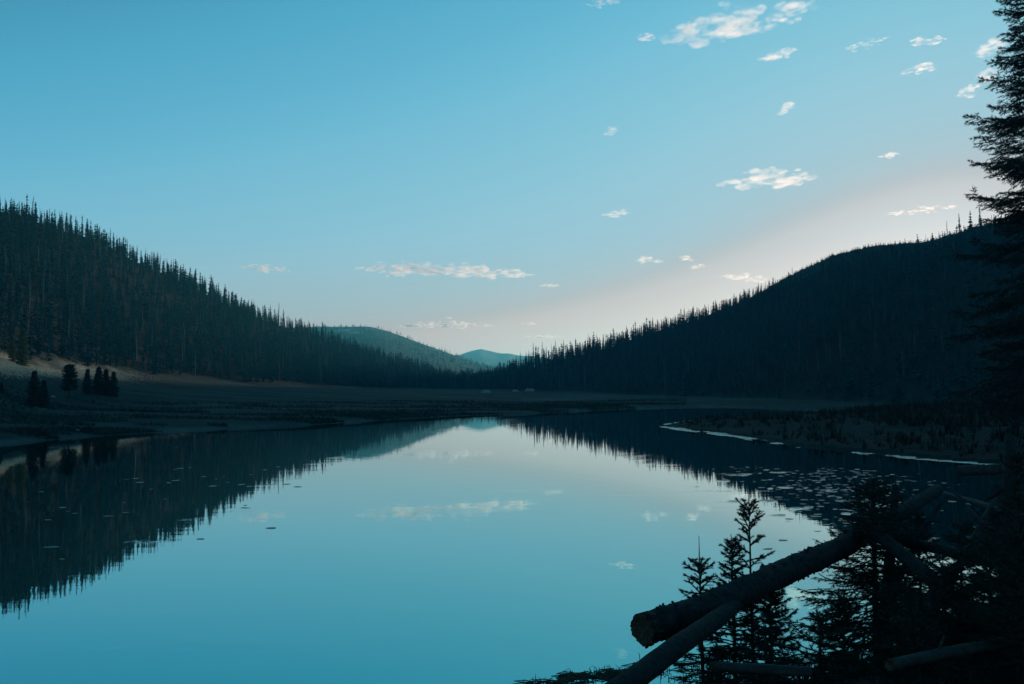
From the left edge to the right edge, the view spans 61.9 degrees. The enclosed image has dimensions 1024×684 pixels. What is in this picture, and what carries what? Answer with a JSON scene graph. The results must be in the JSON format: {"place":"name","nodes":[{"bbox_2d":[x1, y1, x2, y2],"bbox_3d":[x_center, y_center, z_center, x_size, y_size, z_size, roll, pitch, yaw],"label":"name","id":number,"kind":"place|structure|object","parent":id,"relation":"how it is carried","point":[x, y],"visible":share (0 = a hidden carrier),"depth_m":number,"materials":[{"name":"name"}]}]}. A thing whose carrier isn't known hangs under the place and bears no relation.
{"place":"outdoors","nodes":[
{"label":"outdoors","id":0,"kind":"place"},
{"bbox_2d":[0,353,158,383],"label":"dry grass","id":1,"kind":"structure","parent":0,"point":[10,364],"depth_m":178.09,"materials":[{"name":"plant"}]},
{"bbox_2d":[0,384,686,439],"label":"meadow grass","id":2,"kind":"structure","parent":0,"point":[365,414],"depth_m":118.34,"materials":[{"name":"green plant"}]},
{"bbox_2d":[303,326,493,374],"bbox_3d":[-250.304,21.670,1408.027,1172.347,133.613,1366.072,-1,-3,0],"label":"hill","id":3,"kind":"structure","parent":0,"point":[407,350],"depth_m":1333.75,"materials":[{"name":"green plant"}]},
{"bbox_2d":[294,323,498,372],"bbox_3d":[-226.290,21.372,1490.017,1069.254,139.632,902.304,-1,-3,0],"label":"woodland","id":4,"kind":"object","parent":3,"relation":"on","point":[452,359],"visible":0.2,"depth_m":1380.76,"materials":[{"name":"green plant"}]},
{"bbox_2d":[459,349,547,367],"bbox_3d":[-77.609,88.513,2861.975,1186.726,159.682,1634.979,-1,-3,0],"label":"distant mountain","id":5,"kind":"structure","parent":0,"point":[488,358],"depth_m":2930.62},
{"bbox_2d":[0,407,1023,683],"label":"water","id":6,"kind":"structure","parent":0,"point":[492,549],"depth_m":22.96,"materials":[{"name":"teal liquid"}]},
{"bbox_2d":[39,467,959,575],"bbox_3d":[-0.683,5.739,32.056,37.522,0.027,26.689,-1,-3,0],"label":"pondweed","id":7,"kind":"object","parent":6,"relation":"on","point":[723,479],"visible":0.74,"depth_m":32.44,"materials":[{"name":"green plant"}]},
{"bbox_2d":[0,212,1023,683],"bbox_3d":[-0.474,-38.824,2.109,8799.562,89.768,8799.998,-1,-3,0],"label":"terrain","id":8,"kind":"structure","parent":0,"point":[198,388],"depth_m":200.56,"materials":[{"name":"green plant"}]},
{"bbox_2d":[0,382,4,392],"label":"meadow conifer","id":9,"kind":"object","parent":8,"relation":"on","point":[1,388],"visible":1,"depth_m":119.98,"materials":[{"name":"green plant"}]},
{"bbox_2d":[3,246,7,274],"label":"dead snag","id":10,"kind":"object","parent":8,"relation":"on","point":[5,259],"visible":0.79,"depth_m":246.55,"materials":[{"name":"grey wood"}]},
{"bbox_2d":[7,335,16,362],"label":"pale conifer","id":11,"kind":"object","parent":8,"relation":"on","point":[12,353],"visible":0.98,"depth_m":179.48,"materials":[{"name":"green plant"}]},
{"bbox_2d":[11,275,15,310],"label":"dead snag","id":12,"kind":"object","parent":8,"relation":"on","point":[13,295],"visible":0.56,"depth_m":224.20,"materials":[{"name":"grey wood"}]},
{"bbox_2d":[15,328,29,366],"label":"pale conifer","id":13,"kind":"object","parent":8,"relation":"on","point":[21,357],"visible":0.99,"depth_m":177.61,"materials":[{"name":"green plant"}]},
{"bbox_2d":[25,196,28,217],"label":"conifer","id":14,"kind":"object","parent":8,"relation":"on","point":[26,205],"visible":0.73,"depth_m":353.32,"materials":[{"name":"green plant"}]},
{"bbox_2d":[28,328,35,360],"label":"conifer","id":15,"kind":"object","parent":8,"relation":"on","point":[30,347],"visible":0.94,"depth_m":197.85,"materials":[{"name":"green plant"}]},
{"bbox_2d":[26,312,40,348],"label":"conifer","id":16,"kind":"object","parent":8,"relation":"on","point":[33,332],"visible":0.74,"depth_m":206.48,"materials":[{"name":"green plant"}]},
{"bbox_2d":[24,370,44,405],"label":"meadow conifer","id":17,"kind":"object","parent":8,"relation":"on","point":[33,390],"visible":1,"depth_m":111.31,"materials":[{"name":"green plant"}]},
{"bbox_2d":[33,202,39,218],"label":"conifer","id":18,"kind":"object","parent":8,"relation":"on","point":[35,205],"visible":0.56,"depth_m":359.11,"materials":[{"name":"green plant"}]},
{"bbox_2d":[38,380,49,406],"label":"meadow conifer","id":19,"kind":"object","parent":8,"relation":"on","point":[44,390],"visible":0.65,"depth_m":113.67,"materials":[{"name":"green plant"}]},
{"bbox_2d":[59,248,59,280],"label":"dead snag","id":20,"kind":"object","parent":8,"relation":"on","point":[59,264],"visible":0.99,"depth_m":299.06,"materials":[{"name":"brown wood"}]},
{"bbox_2d":[56,319,68,357],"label":"conifer","id":21,"kind":"object","parent":8,"relation":"on","point":[62,349],"visible":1,"depth_m":221.52,"materials":[{"name":"green plant"}]},
{"bbox_2d":[66,319,69,346],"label":"dead snag","id":22,"kind":"object","parent":8,"relation":"on","point":[68,331],"visible":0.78,"depth_m":229.62,"materials":[{"name":"grey wood"}]},
{"bbox_2d":[59,364,78,399],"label":"meadow tree","id":23,"kind":"object","parent":8,"relation":"on","point":[69,376],"visible":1,"depth_m":132.72,"materials":[{"name":"green plant"}]},
{"bbox_2d":[65,303,73,338],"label":"conifer","id":24,"kind":"object","parent":8,"relation":"on","point":[67,319],"visible":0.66,"depth_m":240.56,"materials":[{"name":"green plant"}]},
{"bbox_2d":[67,216,75,233],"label":"conifer","id":25,"kind":"object","parent":8,"relation":"on","point":[71,225],"visible":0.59,"depth_m":369.57,"materials":[{"name":"green plant"}]},
{"bbox_2d":[67,320,78,357],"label":"conifer","id":26,"kind":"object","parent":8,"relation":"on","point":[73,348],"visible":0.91,"depth_m":228.52,"materials":[{"name":"green plant"}]},
{"bbox_2d":[81,369,93,394],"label":"meadow conifer","id":27,"kind":"object","parent":8,"relation":"on","point":[88,388],"visible":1,"depth_m":147.35,"materials":[{"name":"green plant"}]},
{"bbox_2d":[95,224,98,241],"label":"conifer","id":28,"kind":"object","parent":8,"relation":"on","point":[96,237],"visible":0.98,"depth_m":382.85,"materials":[{"name":"green plant"}]},
{"bbox_2d":[90,366,107,394],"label":"meadow conifer","id":29,"kind":"object","parent":8,"relation":"on","point":[98,379],"visible":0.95,"depth_m":150.82,"materials":[{"name":"green plant"}]},
{"bbox_2d":[100,369,110,394],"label":"meadow conifer","id":30,"kind":"object","parent":8,"relation":"on","point":[106,376],"visible":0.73,"depth_m":153.16,"materials":[{"name":"green plant"}]},
{"bbox_2d":[106,371,120,396],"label":"meadow conifer","id":31,"kind":"object","parent":8,"relation":"on","point":[114,391],"visible":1,"depth_m":151.83,"materials":[{"name":"green plant"}]},
{"bbox_2d":[130,319,140,355],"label":"conifer","id":32,"kind":"object","parent":8,"relation":"on","point":[133,335],"visible":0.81,"depth_m":274.69,"materials":[{"name":"green plant"}]},
{"bbox_2d":[134,324,137,359],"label":"dead snag","id":33,"kind":"object","parent":8,"relation":"on","point":[135,345],"visible":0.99,"depth_m":273.81,"materials":[{"name":"grey wood"}]},
{"bbox_2d":[0,200,1023,403],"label":"forest","id":34,"kind":"object","parent":8,"relation":"on","point":[367,372],"visible":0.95,"depth_m":318.72,"materials":[{"name":"green plant"}]},
{"bbox_2d":[514,653,700,683],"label":"sedge debris","id":35,"kind":"object","parent":8,"relation":"on","point":[610,672],"visible":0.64,"depth_m":11.77,"materials":[{"name":"brown plant"}]},
{"bbox_2d":[604,600,743,683],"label":"fallen log","id":36,"kind":"object","parent":8,"relation":"on","point":[649,667],"visible":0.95,"depth_m":6.41,"materials":[{"name":"brown wood"}]},
{"bbox_2d":[673,546,741,683],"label":"young spruce","id":37,"kind":"object","parent":8,"relation":"on","point":[700,566],"visible":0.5,"depth_m":8.56,"materials":[{"name":"green plant"}]},
{"bbox_2d":[695,643,741,683],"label":"young spruce","id":38,"kind":"object","parent":8,"relation":"on","point":[717,649],"visible":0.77,"depth_m":7.44,"materials":[{"name":"green plant"}]},
{"bbox_2d":[693,534,769,683],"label":"young spruce","id":39,"kind":"object","parent":8,"relation":"on","point":[732,627],"visible":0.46,"depth_m":8.64,"materials":[{"name":"green plant"}]},
{"bbox_2d":[705,491,797,682],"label":"young spruce","id":40,"kind":"object","parent":8,"relation":"on","point":[743,508],"visible":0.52,"depth_m":8.84,"materials":[{"name":"green plant"}]},
{"bbox_2d":[709,661,811,676],"bbox_3d":[1.826,2.425,6.305,0.743,0.122,0.137,-2,-3,26],"label":"fallen log","id":41,"kind":"object","parent":8,"relation":"on","point":[766,669],"visible":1,"depth_m":6.25,"materials":[{"name":"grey wood"}]},
{"bbox_2d":[737,562,807,683],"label":"young spruce","id":42,"kind":"object","parent":8,"relation":"on","point":[776,602],"visible":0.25,"depth_m":9.16,"materials":[{"name":"green plant"}]},
{"bbox_2d":[731,622,820,683],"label":"young spruce","id":43,"kind":"object","parent":8,"relation":"on","point":[765,647],"visible":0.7,"depth_m":7.26,"materials":[{"name":"green plant"}]},
{"bbox_2d":[630,478,943,648],"bbox_3d":[4.112,2.368,10.676,0.462,0.827,8.990,-3,-4,41],"label":"fallen log","id":44,"kind":"object","parent":8,"relation":"on","point":[657,624],"visible":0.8,"depth_m":8.48,"materials":[{"name":"brown wood"}]},
{"bbox_2d":[893,508,1023,571],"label":"fallen log","id":45,"kind":"object","parent":44,"relation":"on","point":[924,545],"visible":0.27,"depth_m":10.54,"materials":[{"name":"brown wood"}]},
{"bbox_2d":[797,332,800,362],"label":"dead snag","id":46,"kind":"object","parent":8,"relation":"on","point":[799,347],"visible":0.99,"depth_m":236.49,"materials":[{"name":"grey wood"}]},
{"bbox_2d":[778,609,871,683],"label":"young spruce","id":47,"kind":"object","parent":8,"relation":"on","point":[820,654],"visible":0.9,"depth_m":7.45,"materials":[{"name":"green plant"}]},
{"bbox_2d":[809,592,884,681],"bbox_3d":[3.557,3.191,8.999,0.760,1.100,0.974,-1,-3,0],"label":"young spruce","id":48,"kind":"object","parent":8,"relation":"on","point":[843,619],"visible":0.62,"depth_m":9.02,"materials":[{"name":"green plant"}]},
{"bbox_2d":[676,367,1023,459],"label":"marsh brush","id":49,"kind":"object","parent":8,"relation":"on","point":[937,408],"visible":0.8,"depth_m":69.86,"materials":[{"name":"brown plant"}]},
{"bbox_2d":[679,595,1023,683],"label":"bank grass","id":50,"kind":"structure","parent":8,"relation":"on","point":[957,680],"depth_m":7.19,"materials":[{"name":"green plant"}]},
{"bbox_2d":[885,634,1008,670],"bbox_3d":[3.387,2.370,6.626,1.444,0.233,0.101,1,-4,-30],"label":"fallen log","id":51,"kind":"object","parent":50,"relation":"on","point":[939,653],"visible":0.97,"depth_m":6.55,"materials":[{"name":"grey wood"}]},
{"bbox_2d":[787,473,941,677],"bbox_3d":[4.645,3.115,10.829,2.352,2.872,2.234,-1,-3,0],"label":"young spruce","id":52,"kind":"object","parent":8,"relation":"on","point":[865,580],"visible":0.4,"depth_m":10.77,"materials":[{"name":"green plant"}]},
{"bbox_2d":[743,221,989,313],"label":"crest scrub","id":53,"kind":"object","parent":8,"relation":"on","point":[888,244],"visible":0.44,"depth_m":371.84,"materials":[{"name":"green plant"}]},
{"bbox_2d":[878,484,898,652],"bbox_3d":[4.993,3.151,11.656,0.426,2.276,1.662,-3,-4,32],"label":"dead pole","id":54,"kind":"object","parent":8,"relation":"on","point":[895,486],"visible":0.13,"depth_m":12.04,"materials":[{"name":"brown wood"}]},
{"bbox_2d":[851,578,930,676],"bbox_3d":[3.735,2.808,8.320,0.894,1.015,0.823,2,-4,-37],"label":"young spruce","id":55,"kind":"object","parent":8,"relation":"on","point":[895,608],"visible":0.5,"depth_m":8.29,"materials":[{"name":"green plant"}]},
{"bbox_2d":[863,505,950,643],"bbox_3d":[5.605,3.303,11.790,1.528,2.123,1.644,-1,-3,0],"label":"young spruce","id":56,"kind":"object","parent":8,"relation":"on","point":[919,520],"visible":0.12,"depth_m":11.82,"materials":[{"name":"green plant"}]},
{"bbox_2d":[856,516,980,634],"bbox_3d":[4.590,2.645,9.651,0.192,0.930,2.863,-1,-3,-2],"label":"fallen log","id":57,"kind":"object","parent":8,"relation":"on","point":[898,551],"visible":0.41,"depth_m":9.96,"materials":[{"name":"brown wood"}]},
{"bbox_2d":[896,501,941,583],"bbox_3d":[5.709,2.846,12.010,1.450,1.080,0.325,1,-4,-29],"label":"dead pole","id":58,"kind":"object","parent":8,"relation":"on","point":[930,521],"visible":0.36,"depth_m":12.28,"materials":[{"name":"brown wood"}]},
{"bbox_2d":[858,598,998,683],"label":"young spruce","id":59,"kind":"object","parent":8,"relation":"on","point":[920,676],"visible":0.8,"depth_m":6.85,"materials":[{"name":"green plant"}]},
{"bbox_2d":[889,550,1003,677],"bbox_3d":[3.889,2.501,7.607,0.935,1.188,1.083,-1,-3,0],"label":"young spruce","id":60,"kind":"object","parent":8,"relation":"on","point":[949,619],"visible":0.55,"depth_m":7.63,"materials":[{"name":"green plant"}]},
{"bbox_2d":[922,512,988,634],"bbox_3d":[4.984,2.691,9.349,1.104,1.653,1.319,-2,-3,22],"label":"young spruce","id":61,"kind":"object","parent":8,"relation":"on","point":[958,537],"visible":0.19,"depth_m":9.40,"materials":[{"name":"green plant"}]},
{"bbox_2d":[911,489,1001,636],"bbox_3d":[5.451,2.579,10.086,2.262,1.510,0.399,2,-4,-36],"label":"dead pole","id":62,"kind":"object","parent":8,"relation":"on","point":[978,532],"visible":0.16,"depth_m":10.49,"materials":[{"name":"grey wood"}]},
{"bbox_2d":[943,484,1023,521],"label":"dead pole","id":63,"kind":"object","parent":62,"relation":"on","point":[984,504],"visible":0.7,"depth_m":11.30,"materials":[{"name":"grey wood"}]},
{"bbox_2d":[966,212,973,230],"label":"conifer","id":64,"kind":"object","parent":8,"relation":"on","point":[970,221],"visible":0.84,"depth_m":327.78,"materials":[{"name":"green plant"}]},
{"bbox_2d":[923,531,1023,669],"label":"young spruce","id":65,"kind":"object","parent":8,"relation":"on","point":[990,598],"visible":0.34,"depth_m":7.59,"materials":[{"name":"green plant"}]},
{"bbox_2d":[976,207,982,227],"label":"conifer","id":66,"kind":"object","parent":8,"relation":"on","point":[979,220],"visible":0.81,"depth_m":324.60,"materials":[{"name":"green plant"}]},
{"bbox_2d":[965,507,998,543],"bbox_3d":[5.395,2.361,8.942,0.351,0.818,3.123,-1,-3,11],"label":"dead pole","id":67,"kind":"object","parent":8,"relation":"on","point":[973,515],"visible":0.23,"depth_m":10.20,"materials":[{"name":"brown wood"}]},
{"bbox_2d":[943,0,1023,429],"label":"spruce","id":68,"kind":"object","parent":8,"relation":"on","point":[1010,126],"visible":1,"depth_m":42.39,"materials":[{"name":"green plant"}]},
{"bbox_2d":[956,463,1020,475],"bbox_3d":[8.624,2.315,15.475,0.248,0.316,1.064,2,-4,-40],"label":"fallen log","id":69,"kind":"object","parent":8,"relation":"on","point":[977,470],"visible":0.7,"depth_m":15.50,"materials":[{"name":"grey wood"}]},
{"bbox_2d":[954,509,1023,683],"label":"young spruce","id":70,"kind":"object","parent":8,"relation":"on","point":[992,616],"visible":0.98,"depth_m":6.81,"materials":[{"name":"green plant"}]},
{"bbox_2d":[958,444,1023,614],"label":"young spruce","id":71,"kind":"object","parent":8,"relation":"on","point":[1017,469],"visible":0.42,"depth_m":8.92,"materials":[{"name":"green plant"}]},
{"bbox_2d":[0,0,1023,357],"label":"sky","id":72,"kind":"structure","parent":0,"point":[514,177],"materials":[{"name":"blue"}]}
]}

